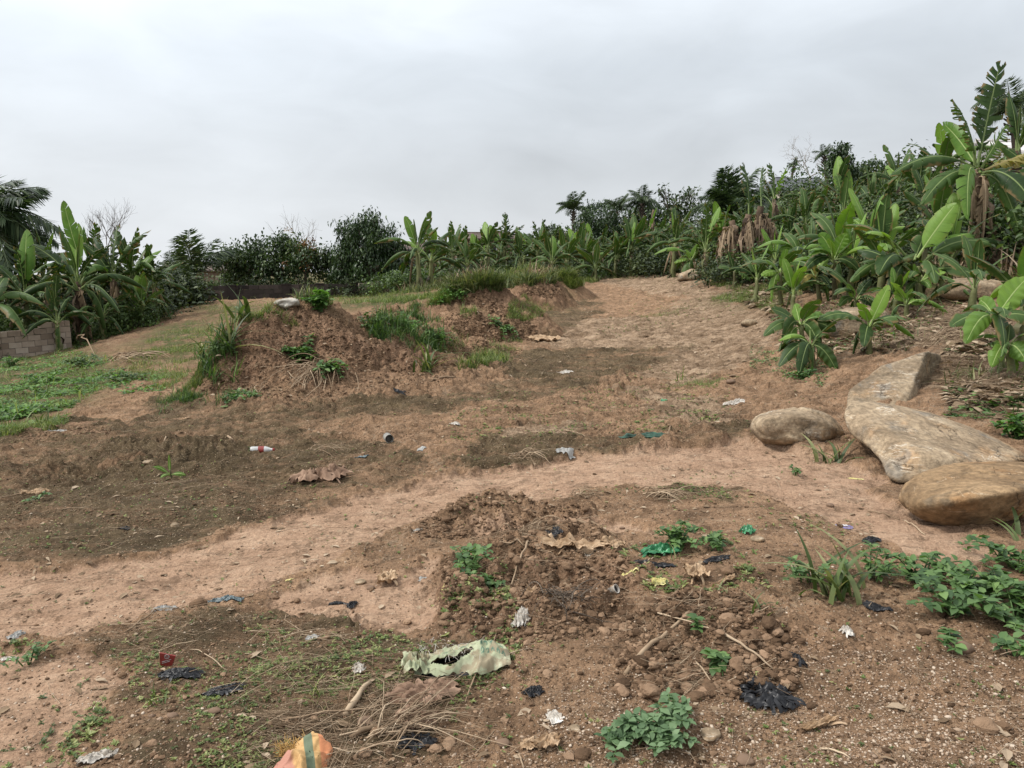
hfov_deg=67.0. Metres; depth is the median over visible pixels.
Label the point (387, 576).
dry husk
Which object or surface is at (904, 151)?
bush
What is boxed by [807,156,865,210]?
banana plant
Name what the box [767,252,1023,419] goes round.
grass
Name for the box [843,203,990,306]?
banana plant
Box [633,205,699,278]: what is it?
banana plant
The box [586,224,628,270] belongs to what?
banana plant
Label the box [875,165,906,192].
banana plant
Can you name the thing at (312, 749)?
orange sack
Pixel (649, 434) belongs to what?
tarp strip
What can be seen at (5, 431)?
grass
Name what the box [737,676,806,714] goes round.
plastic rag
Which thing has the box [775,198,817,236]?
banana plant
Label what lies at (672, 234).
thicket
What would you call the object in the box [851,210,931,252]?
thicket
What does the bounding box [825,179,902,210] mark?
thicket
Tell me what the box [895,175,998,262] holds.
banana plant
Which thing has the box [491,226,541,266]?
banana plant
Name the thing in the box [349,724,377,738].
stick
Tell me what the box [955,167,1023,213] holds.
thicket
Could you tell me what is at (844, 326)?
boulder
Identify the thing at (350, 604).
plastic rag
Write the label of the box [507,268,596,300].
earth knoll
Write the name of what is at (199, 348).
grass tuft
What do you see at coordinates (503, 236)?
banana plant
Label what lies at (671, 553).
grass tuft
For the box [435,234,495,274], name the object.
banana plant
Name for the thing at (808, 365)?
grass tuft
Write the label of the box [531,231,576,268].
banana plant
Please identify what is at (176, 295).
thicket
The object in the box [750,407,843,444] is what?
boulder
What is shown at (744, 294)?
grass
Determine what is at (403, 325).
tall grass
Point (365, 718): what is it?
stone
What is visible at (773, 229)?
dead banana plant
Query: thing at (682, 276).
boulder
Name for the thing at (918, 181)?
banana plant
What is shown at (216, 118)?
sky
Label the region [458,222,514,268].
banana plant
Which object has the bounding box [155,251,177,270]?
palm
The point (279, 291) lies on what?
block wall
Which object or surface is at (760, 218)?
dead banana plant
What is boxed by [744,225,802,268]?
banana plant
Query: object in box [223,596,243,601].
plastic scrap
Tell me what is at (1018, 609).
weed plant
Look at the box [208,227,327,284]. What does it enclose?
broad tree
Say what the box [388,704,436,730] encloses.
paper scrap
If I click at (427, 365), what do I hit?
grass tuft
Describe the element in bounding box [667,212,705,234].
bush
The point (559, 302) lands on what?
soil heap
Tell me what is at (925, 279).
banana plant
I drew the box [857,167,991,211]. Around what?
thicket
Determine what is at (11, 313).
banana plant
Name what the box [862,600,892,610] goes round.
plastic rag
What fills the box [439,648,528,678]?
stick
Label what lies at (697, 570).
dry husk
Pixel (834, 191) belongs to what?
banana plant
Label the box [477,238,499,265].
banana plant
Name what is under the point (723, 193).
oil palm
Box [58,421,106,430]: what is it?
soil heap
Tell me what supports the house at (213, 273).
on the ground at (688, 330)
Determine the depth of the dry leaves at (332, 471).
5.94 m
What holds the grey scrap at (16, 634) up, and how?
on the ground at (688, 330)
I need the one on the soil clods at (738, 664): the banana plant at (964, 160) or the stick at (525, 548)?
the stick at (525, 548)
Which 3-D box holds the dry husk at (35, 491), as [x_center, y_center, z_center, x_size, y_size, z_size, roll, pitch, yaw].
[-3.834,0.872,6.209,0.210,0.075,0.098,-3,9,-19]
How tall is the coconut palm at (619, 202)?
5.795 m
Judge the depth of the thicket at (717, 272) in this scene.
24.36 m
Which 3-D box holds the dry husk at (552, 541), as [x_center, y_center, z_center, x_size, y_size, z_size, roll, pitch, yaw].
[0.347,0.895,4.257,0.388,0.148,0.087,1,9,10]
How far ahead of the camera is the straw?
3.35 m
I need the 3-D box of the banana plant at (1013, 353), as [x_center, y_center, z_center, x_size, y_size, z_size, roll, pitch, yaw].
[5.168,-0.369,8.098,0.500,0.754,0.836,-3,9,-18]
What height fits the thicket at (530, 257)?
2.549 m
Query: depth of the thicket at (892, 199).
26.60 m
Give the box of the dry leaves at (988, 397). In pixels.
[0,277,1023,767]
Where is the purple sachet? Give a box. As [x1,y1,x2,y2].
[835,524,852,528]
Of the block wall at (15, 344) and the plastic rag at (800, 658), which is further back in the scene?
the block wall at (15, 344)
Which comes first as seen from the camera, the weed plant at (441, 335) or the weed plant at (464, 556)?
the weed plant at (464, 556)
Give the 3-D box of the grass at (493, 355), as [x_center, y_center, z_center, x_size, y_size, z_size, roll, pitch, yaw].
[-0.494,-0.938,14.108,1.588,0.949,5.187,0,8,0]
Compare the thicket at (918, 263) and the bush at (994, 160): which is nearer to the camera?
the thicket at (918, 263)
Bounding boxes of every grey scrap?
[6,630,25,638]
[151,605,177,611]
[305,634,318,639]
[556,447,574,458]
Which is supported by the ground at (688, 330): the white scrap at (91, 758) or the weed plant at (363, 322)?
the white scrap at (91, 758)
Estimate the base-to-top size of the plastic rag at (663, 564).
0.034 m
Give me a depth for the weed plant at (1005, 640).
3.00 m
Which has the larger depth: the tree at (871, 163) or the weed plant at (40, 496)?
the tree at (871, 163)
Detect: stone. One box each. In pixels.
[167,712,177,717]
[170,522,179,526]
[207,707,220,713]
[354,579,365,584]
[357,716,372,726]
[496,738,509,747]
[568,724,579,732]
[700,727,720,741]
[726,379,734,383]
[736,753,753,765]
[750,535,764,541]
[947,639,974,654]
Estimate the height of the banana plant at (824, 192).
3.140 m
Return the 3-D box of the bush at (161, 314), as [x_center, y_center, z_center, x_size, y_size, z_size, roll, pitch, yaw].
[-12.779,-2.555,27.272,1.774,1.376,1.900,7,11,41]
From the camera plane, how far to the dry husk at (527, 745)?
2.64 m
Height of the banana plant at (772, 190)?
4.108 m
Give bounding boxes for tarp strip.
[618,432,665,438]
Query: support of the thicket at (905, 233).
on the ground at (688, 330)
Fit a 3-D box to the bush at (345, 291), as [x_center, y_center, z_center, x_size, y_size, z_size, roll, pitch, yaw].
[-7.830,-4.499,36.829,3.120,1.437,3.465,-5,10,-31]
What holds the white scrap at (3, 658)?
on the ground at (688, 330)
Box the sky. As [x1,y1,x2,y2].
[0,0,1023,274]
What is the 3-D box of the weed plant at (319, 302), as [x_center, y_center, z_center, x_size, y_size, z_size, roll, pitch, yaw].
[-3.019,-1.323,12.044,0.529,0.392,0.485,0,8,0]
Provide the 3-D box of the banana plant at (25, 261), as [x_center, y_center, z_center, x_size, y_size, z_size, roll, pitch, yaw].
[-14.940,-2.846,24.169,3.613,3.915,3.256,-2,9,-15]
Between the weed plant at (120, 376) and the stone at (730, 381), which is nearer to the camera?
the stone at (730, 381)
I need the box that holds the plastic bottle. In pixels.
[250,446,274,452]
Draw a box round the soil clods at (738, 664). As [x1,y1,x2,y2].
[0,342,1023,767]
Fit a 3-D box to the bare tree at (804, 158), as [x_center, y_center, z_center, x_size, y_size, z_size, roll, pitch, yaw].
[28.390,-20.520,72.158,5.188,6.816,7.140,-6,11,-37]
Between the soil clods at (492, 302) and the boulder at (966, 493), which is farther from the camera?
the soil clods at (492, 302)
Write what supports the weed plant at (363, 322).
on the soil heap at (353, 326)
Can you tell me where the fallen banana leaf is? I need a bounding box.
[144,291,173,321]
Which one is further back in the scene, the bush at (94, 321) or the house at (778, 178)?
the house at (778, 178)
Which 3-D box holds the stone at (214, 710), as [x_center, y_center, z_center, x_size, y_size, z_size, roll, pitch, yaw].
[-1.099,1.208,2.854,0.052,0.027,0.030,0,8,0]
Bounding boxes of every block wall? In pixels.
[0,320,71,358]
[205,283,358,300]
[358,281,392,296]
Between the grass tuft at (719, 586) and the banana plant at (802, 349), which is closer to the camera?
the grass tuft at (719, 586)
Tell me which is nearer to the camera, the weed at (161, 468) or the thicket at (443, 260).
the weed at (161, 468)
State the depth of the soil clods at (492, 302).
11.72 m
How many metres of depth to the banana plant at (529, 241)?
36.37 m
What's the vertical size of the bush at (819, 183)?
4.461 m
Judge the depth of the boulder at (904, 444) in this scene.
6.00 m
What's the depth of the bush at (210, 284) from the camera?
37.10 m
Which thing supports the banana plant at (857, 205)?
on the ground at (688, 330)
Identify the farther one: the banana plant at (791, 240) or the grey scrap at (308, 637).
the banana plant at (791, 240)
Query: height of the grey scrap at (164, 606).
0.042 m
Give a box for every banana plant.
[0,224,101,314]
[0,229,93,329]
[0,235,58,329]
[0,277,43,336]
[10,200,147,344]
[17,271,99,350]
[52,222,134,313]
[61,225,156,330]
[72,282,134,339]
[79,226,174,324]
[108,271,167,326]
[114,244,191,320]
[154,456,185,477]
[373,211,453,290]
[401,220,465,287]
[414,238,449,275]
[415,239,457,272]
[422,239,465,267]
[433,221,482,270]
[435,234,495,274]
[438,225,474,270]
[457,234,495,264]
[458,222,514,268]
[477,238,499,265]
[480,212,530,265]
[481,225,526,264]
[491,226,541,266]
[491,229,522,264]
[506,237,540,265]
[510,221,564,261]
[520,233,544,264]
[522,219,564,267]
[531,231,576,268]
[534,234,576,262]
[542,225,592,267]
[556,225,576,264]
[563,221,605,263]
[570,231,609,269]
[573,243,617,281]
[584,223,604,267]
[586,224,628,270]
[600,227,629,263]
[600,231,641,277]
[603,217,655,276]
[608,213,650,261]
[619,208,671,244]
[619,215,670,247]
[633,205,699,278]
[639,226,671,257]
[649,215,673,236]
[654,226,726,272]
[665,203,724,276]
[679,226,713,261]
[690,201,740,267]
[715,227,727,277]
[718,252,750,288]
[721,220,741,263]
[721,245,785,301]
[723,200,753,226]
[735,162,757,268]
[738,248,828,306]
[744,163,799,223]
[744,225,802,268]
[752,166,773,256]
[755,202,788,217]
[757,233,834,295]
[763,300,836,364]
[765,218,778,249]
[765,258,827,314]
[770,217,827,289]
[771,188,838,243]
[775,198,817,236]
[777,316,848,374]
[781,258,830,300]
[788,196,878,243]
[794,185,838,223]
[798,232,859,299]
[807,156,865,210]
[810,169,869,227]
[818,176,872,213]
[818,265,892,306]
[818,285,914,354]
[821,212,901,295]
[839,165,899,211]
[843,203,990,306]
[847,193,924,294]
[848,188,921,275]
[859,144,915,199]
[860,176,896,203]
[871,267,915,315]
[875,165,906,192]
[876,192,1009,278]
[886,160,956,219]
[890,60,1023,267]
[890,282,947,316]
[891,184,919,198]
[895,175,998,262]
[898,147,931,198]
[901,123,959,198]
[902,263,969,305]
[917,235,1012,311]
[920,154,983,185]
[949,276,1023,370]
[952,92,1023,206]
[965,246,1023,342]
[975,311,1023,372]
[994,146,1023,213]
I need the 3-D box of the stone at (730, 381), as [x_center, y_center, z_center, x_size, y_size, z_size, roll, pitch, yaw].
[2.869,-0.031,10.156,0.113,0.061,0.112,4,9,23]
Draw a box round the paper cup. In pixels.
[608,584,619,593]
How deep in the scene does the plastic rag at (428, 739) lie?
2.68 m
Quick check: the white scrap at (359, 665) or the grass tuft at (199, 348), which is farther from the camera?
the grass tuft at (199, 348)
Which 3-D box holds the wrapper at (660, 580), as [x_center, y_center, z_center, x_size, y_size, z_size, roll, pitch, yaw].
[0.723,0.961,3.766,0.096,0.034,0.056,-2,9,-10]
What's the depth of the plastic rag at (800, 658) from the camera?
2.96 m
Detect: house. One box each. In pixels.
[163,262,249,285]
[372,242,430,278]
[457,232,514,259]
[754,177,794,199]
[783,177,823,197]
[932,139,1023,172]
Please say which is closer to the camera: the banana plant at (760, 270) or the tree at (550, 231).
the banana plant at (760, 270)
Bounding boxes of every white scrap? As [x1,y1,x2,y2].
[0,656,16,660]
[75,748,118,765]
[352,661,365,672]
[511,606,530,626]
[546,709,564,724]
[558,370,573,373]
[723,398,744,405]
[839,625,854,637]
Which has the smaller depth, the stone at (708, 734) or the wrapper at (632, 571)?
the stone at (708, 734)
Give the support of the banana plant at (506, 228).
on the ground at (688, 330)
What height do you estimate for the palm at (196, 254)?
3.648 m
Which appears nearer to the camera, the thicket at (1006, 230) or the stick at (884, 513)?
the stick at (884, 513)
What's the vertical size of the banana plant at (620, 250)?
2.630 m
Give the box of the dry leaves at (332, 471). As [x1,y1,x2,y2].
[285,463,352,483]
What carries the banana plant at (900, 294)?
on the ground at (688, 330)
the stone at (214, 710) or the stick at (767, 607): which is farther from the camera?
the stick at (767, 607)
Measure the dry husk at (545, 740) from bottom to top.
0.038 m
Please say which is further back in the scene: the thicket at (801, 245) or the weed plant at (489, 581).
the thicket at (801, 245)
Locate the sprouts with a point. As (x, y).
(258, 669)
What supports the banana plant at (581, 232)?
on the ground at (688, 330)
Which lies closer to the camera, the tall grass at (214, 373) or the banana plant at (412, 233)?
the tall grass at (214, 373)
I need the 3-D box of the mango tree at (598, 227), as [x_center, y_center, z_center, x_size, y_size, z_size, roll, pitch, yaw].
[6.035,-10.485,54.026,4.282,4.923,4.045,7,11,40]
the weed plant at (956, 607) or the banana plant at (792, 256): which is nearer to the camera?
the weed plant at (956, 607)
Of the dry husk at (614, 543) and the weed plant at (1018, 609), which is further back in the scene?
the dry husk at (614, 543)
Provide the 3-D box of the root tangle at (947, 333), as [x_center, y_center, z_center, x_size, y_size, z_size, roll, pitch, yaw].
[6.003,-0.631,10.403,1.276,0.358,0.990,-7,11,-38]
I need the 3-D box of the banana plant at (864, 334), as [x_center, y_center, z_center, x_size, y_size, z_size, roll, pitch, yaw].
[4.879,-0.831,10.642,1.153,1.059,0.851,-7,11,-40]
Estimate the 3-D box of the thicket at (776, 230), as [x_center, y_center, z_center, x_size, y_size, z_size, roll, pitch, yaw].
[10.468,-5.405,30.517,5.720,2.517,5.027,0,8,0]
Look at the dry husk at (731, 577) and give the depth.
3.76 m
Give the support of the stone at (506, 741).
on the ground at (688, 330)
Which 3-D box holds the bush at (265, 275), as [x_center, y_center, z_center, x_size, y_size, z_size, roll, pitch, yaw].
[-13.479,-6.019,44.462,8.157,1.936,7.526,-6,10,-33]
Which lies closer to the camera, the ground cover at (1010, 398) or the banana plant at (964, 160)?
the ground cover at (1010, 398)
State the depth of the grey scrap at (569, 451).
6.55 m
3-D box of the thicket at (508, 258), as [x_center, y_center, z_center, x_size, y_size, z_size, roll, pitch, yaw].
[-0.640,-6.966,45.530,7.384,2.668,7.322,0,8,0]
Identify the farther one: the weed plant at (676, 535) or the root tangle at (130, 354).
the root tangle at (130, 354)
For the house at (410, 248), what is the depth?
45.60 m
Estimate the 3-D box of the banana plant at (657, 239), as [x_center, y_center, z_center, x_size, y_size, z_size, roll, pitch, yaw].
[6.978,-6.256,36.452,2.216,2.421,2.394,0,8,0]
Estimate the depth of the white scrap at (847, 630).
3.18 m
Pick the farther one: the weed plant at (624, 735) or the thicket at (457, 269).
the thicket at (457, 269)
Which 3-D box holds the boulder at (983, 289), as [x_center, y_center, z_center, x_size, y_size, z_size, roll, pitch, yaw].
[8.326,-1.631,13.475,1.930,0.440,0.922,0,8,0]
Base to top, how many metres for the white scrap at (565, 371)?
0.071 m
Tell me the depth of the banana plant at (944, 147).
25.89 m
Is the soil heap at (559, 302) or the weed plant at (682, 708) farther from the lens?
the soil heap at (559, 302)
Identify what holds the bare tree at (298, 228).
on the ground at (688, 330)
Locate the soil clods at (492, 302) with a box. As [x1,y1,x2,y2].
[10,279,565,443]
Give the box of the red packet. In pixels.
[159,652,175,665]
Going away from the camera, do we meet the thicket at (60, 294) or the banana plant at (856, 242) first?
the banana plant at (856, 242)
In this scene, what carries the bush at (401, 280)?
on the ground at (688, 330)
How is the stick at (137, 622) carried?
on the ground at (688, 330)
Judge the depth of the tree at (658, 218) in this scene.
53.39 m
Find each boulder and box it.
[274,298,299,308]
[677,269,701,281]
[741,319,757,326]
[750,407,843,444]
[821,307,889,337]
[844,401,1023,482]
[847,351,941,405]
[898,461,1023,525]
[940,278,1001,300]
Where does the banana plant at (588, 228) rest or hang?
on the ground at (688, 330)
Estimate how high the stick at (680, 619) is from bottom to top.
0.069 m
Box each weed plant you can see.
[0,356,30,366]
[0,640,56,666]
[10,370,69,383]
[21,491,51,501]
[61,353,109,365]
[90,371,147,381]
[201,332,237,372]
[221,388,261,406]
[281,333,317,362]
[300,286,333,311]
[312,357,347,378]
[357,308,389,328]
[398,311,422,329]
[423,323,456,350]
[430,283,466,304]
[449,543,494,574]
[455,564,505,589]
[487,314,518,338]
[594,709,670,762]
[630,707,700,756]
[647,687,692,727]
[654,519,706,549]
[686,613,706,632]
[696,530,726,550]
[700,647,731,675]
[781,555,853,586]
[782,367,818,379]
[789,464,802,475]
[855,540,903,582]
[877,548,983,584]
[906,575,1002,617]
[910,558,1023,602]
[936,627,967,654]
[953,577,1023,631]
[956,534,1023,573]
[986,631,1023,656]
[988,413,1023,439]
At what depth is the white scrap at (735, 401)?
8.81 m
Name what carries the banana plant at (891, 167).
on the ground at (688, 330)
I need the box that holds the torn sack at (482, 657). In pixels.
[401,637,510,678]
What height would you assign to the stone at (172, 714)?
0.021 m
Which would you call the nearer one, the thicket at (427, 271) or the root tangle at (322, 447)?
the root tangle at (322, 447)
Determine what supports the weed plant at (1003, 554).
on the ground at (688, 330)
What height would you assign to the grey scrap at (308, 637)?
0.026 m
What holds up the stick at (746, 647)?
on the soil clods at (738, 664)
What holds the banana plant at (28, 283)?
on the ground at (688, 330)
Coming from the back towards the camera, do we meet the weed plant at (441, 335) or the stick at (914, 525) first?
the weed plant at (441, 335)
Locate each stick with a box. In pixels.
[74,334,93,353]
[124,608,157,632]
[190,649,227,670]
[280,700,449,719]
[341,681,371,716]
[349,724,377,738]
[430,376,455,381]
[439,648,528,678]
[464,633,496,702]
[499,538,544,552]
[511,540,528,583]
[577,519,616,536]
[623,611,693,674]
[657,612,708,628]
[696,662,709,679]
[725,633,772,668]
[751,605,780,614]
[819,747,850,758]
[867,510,899,519]
[903,520,924,534]
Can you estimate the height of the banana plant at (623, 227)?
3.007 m
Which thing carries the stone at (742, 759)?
on the ground at (688, 330)
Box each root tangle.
[105,350,168,363]
[240,381,267,391]
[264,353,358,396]
[307,443,351,455]
[339,671,516,753]
[496,515,563,535]
[508,441,551,467]
[520,579,612,629]
[569,485,613,499]
[637,485,704,503]
[904,325,991,350]
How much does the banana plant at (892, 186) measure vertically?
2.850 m
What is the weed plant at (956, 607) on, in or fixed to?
on the ground at (688, 330)
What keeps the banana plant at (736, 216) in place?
on the ground at (688, 330)
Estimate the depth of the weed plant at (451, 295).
17.11 m
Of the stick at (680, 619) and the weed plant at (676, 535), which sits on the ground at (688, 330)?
the weed plant at (676, 535)
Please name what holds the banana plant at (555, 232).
on the ground at (688, 330)
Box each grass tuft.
[142,683,167,707]
[156,292,288,361]
[183,332,209,355]
[210,288,268,318]
[288,674,337,702]
[401,337,483,374]
[643,538,690,559]
[712,579,726,592]
[745,591,781,615]
[766,524,912,604]
[792,346,820,367]
[802,434,863,463]
[991,507,1023,540]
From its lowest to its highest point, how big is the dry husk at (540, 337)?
0.168 m
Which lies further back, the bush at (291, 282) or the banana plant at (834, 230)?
the bush at (291, 282)
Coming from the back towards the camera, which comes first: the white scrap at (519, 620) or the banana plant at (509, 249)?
the banana plant at (509, 249)
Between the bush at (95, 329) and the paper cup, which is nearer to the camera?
the paper cup
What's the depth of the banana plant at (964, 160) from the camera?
28.67 m
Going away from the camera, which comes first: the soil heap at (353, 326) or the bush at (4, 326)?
the soil heap at (353, 326)
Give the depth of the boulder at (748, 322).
15.95 m
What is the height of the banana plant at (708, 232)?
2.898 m
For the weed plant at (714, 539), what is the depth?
4.18 m
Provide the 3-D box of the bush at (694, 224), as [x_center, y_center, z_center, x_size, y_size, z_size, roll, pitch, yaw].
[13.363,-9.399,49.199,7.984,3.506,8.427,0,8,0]
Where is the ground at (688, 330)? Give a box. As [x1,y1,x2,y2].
[0,198,1023,767]
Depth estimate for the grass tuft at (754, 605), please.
3.39 m
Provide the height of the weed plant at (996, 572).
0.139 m
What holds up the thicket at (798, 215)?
on the ground at (688, 330)
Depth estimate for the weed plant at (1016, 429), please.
6.50 m
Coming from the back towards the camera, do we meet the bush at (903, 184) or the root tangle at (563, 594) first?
the bush at (903, 184)
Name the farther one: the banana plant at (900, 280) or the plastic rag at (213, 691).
the banana plant at (900, 280)
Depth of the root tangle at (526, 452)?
6.51 m
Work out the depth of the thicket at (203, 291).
32.67 m
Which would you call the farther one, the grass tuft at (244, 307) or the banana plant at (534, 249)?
the banana plant at (534, 249)
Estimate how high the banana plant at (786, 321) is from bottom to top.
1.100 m
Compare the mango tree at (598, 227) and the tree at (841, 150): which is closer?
the tree at (841, 150)
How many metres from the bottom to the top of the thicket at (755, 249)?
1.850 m
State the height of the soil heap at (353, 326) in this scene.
1.640 m
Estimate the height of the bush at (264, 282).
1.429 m
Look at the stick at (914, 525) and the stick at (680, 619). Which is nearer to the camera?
the stick at (680, 619)
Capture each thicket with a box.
[0,266,151,318]
[0,288,62,330]
[31,241,212,325]
[144,255,223,307]
[382,264,472,292]
[396,254,492,270]
[426,255,513,275]
[449,247,542,267]
[476,257,556,271]
[505,259,587,278]
[508,241,586,267]
[544,258,622,279]
[560,238,622,263]
[568,253,644,278]
[604,253,643,277]
[617,220,693,263]
[619,238,693,277]
[624,242,699,278]
[640,217,722,249]
[662,233,715,266]
[669,198,781,247]
[681,244,771,287]
[683,216,785,268]
[705,229,806,277]
[708,218,821,255]
[718,236,817,282]
[743,232,888,294]
[757,228,860,266]
[766,188,867,229]
[774,194,875,243]
[775,216,852,257]
[805,236,928,292]
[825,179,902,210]
[832,185,921,225]
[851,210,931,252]
[855,183,1000,225]
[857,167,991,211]
[866,154,1006,210]
[869,210,932,252]
[872,224,1020,286]
[893,198,996,251]
[898,178,1022,222]
[906,200,1023,262]
[916,195,1023,272]
[918,193,1023,271]
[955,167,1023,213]
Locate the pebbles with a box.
[0,384,1023,767]
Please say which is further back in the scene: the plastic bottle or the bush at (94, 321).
the bush at (94, 321)
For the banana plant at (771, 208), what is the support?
on the ground at (688, 330)
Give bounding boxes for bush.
[0,300,70,330]
[0,303,39,355]
[15,303,86,345]
[60,311,98,342]
[71,313,133,340]
[94,294,163,333]
[124,293,179,321]
[197,279,237,290]
[202,272,320,289]
[216,274,288,289]
[274,274,314,288]
[321,274,374,296]
[358,270,400,295]
[381,265,437,291]
[605,216,688,251]
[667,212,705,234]
[670,214,701,245]
[739,186,799,220]
[754,166,833,209]
[770,156,857,214]
[787,161,877,209]
[817,165,923,212]
[856,139,936,195]
[874,139,936,200]
[932,150,1003,173]
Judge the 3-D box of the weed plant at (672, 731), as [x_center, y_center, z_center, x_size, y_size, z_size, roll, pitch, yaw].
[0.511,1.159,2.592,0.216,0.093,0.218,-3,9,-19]
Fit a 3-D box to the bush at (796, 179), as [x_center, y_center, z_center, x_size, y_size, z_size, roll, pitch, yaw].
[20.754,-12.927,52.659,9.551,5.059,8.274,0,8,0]
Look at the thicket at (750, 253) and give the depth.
25.38 m
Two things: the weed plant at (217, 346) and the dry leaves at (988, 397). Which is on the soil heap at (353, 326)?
the weed plant at (217, 346)
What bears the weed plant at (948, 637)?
on the ground at (688, 330)
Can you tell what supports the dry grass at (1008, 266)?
on the ground at (688, 330)
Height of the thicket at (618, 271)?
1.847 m
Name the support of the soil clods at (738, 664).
on the ground at (688, 330)
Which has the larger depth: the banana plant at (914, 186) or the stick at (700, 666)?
the banana plant at (914, 186)
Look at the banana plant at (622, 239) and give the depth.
38.84 m
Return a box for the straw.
[0,279,1023,767]
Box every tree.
[82,203,133,248]
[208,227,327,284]
[211,261,253,284]
[271,207,322,280]
[281,225,334,288]
[316,248,354,283]
[323,205,415,287]
[526,219,566,250]
[570,197,624,248]
[616,198,683,235]
[654,183,701,234]
[782,131,830,187]
[817,140,865,186]
[854,151,902,184]
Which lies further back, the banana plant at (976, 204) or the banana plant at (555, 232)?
the banana plant at (555, 232)
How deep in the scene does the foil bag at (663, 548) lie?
4.19 m
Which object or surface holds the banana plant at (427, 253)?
on the ground at (688, 330)
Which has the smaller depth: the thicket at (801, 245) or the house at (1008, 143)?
the thicket at (801, 245)
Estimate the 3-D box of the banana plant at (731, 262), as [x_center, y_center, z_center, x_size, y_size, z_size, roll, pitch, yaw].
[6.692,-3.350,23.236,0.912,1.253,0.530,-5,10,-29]
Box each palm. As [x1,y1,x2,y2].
[0,174,64,275]
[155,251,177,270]
[160,227,236,280]
[555,191,587,230]
[603,193,634,217]
[621,184,660,220]
[683,164,778,220]
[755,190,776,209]
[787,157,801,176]
[811,143,832,183]
[970,76,1023,152]
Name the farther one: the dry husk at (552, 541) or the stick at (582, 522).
the stick at (582, 522)
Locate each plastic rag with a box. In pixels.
[157,667,204,682]
[199,682,246,695]
[328,600,347,605]
[345,601,357,608]
[393,387,405,394]
[397,730,437,754]
[521,685,544,696]
[546,525,563,537]
[634,559,675,567]
[703,554,730,563]
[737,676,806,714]
[789,651,807,666]
[862,536,881,543]
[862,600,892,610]
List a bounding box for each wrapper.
[622,567,638,575]
[651,577,668,586]
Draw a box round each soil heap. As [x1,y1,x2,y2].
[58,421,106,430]
[175,296,471,398]
[382,288,564,358]
[510,269,578,310]
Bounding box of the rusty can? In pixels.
[383,433,393,442]
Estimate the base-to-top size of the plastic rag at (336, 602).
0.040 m
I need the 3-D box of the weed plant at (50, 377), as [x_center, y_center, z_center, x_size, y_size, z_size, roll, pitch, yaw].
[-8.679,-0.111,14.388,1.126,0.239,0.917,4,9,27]
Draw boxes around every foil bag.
[640,542,681,556]
[738,524,755,533]
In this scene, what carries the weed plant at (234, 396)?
on the ground at (688, 330)
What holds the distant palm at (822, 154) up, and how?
on the ground at (688, 330)
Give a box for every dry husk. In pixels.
[19,487,49,494]
[375,569,398,585]
[520,736,541,749]
[526,584,543,592]
[527,334,559,341]
[530,732,562,748]
[541,532,609,553]
[601,535,625,548]
[683,563,709,584]
[715,573,734,585]
[800,715,846,730]
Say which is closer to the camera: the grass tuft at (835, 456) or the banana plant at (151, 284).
the grass tuft at (835, 456)
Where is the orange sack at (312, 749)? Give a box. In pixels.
[273,729,332,767]
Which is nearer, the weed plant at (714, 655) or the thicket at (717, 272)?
the weed plant at (714, 655)
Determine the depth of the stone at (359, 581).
4.20 m
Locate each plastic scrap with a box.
[207,594,232,602]
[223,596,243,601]
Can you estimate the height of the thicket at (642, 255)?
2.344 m
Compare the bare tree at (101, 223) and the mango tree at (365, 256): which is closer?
the bare tree at (101, 223)
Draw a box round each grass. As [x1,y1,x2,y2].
[0,288,457,436]
[155,381,267,414]
[190,312,243,389]
[220,263,602,304]
[357,296,449,352]
[396,200,1023,292]
[425,262,602,321]
[441,305,523,369]
[601,273,787,390]
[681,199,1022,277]
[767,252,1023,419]
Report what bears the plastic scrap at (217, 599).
on the ground at (688, 330)
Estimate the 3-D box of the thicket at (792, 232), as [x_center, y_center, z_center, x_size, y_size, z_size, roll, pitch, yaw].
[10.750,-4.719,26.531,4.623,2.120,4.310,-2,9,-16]
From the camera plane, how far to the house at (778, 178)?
88.55 m
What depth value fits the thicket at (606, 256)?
45.43 m
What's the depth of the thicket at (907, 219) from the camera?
24.54 m
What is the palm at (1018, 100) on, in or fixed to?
on the ground at (688, 330)
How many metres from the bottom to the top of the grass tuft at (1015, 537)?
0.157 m
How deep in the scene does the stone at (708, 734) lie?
2.60 m
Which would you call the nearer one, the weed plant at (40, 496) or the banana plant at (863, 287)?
the weed plant at (40, 496)
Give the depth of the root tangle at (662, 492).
5.18 m
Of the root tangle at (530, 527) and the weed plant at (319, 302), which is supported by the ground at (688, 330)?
the root tangle at (530, 527)
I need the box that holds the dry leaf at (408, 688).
[384,678,460,705]
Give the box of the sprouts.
[0,277,1023,767]
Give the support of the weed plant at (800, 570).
on the ground at (688, 330)
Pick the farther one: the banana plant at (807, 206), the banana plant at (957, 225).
the banana plant at (807, 206)
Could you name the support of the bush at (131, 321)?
on the ground at (688, 330)
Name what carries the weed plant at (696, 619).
on the soil clods at (738, 664)
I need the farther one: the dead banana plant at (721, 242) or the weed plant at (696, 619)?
the dead banana plant at (721, 242)
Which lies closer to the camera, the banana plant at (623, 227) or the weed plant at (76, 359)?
the weed plant at (76, 359)
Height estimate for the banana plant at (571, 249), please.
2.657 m
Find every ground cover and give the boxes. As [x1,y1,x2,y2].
[0,348,165,428]
[73,306,181,349]
[750,300,1023,436]
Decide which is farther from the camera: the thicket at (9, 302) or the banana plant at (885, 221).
the thicket at (9, 302)
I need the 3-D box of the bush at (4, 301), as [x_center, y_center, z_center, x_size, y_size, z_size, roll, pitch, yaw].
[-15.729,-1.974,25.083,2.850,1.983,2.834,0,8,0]
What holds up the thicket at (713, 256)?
on the ground at (688, 330)
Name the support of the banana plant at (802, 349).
on the ground at (688, 330)

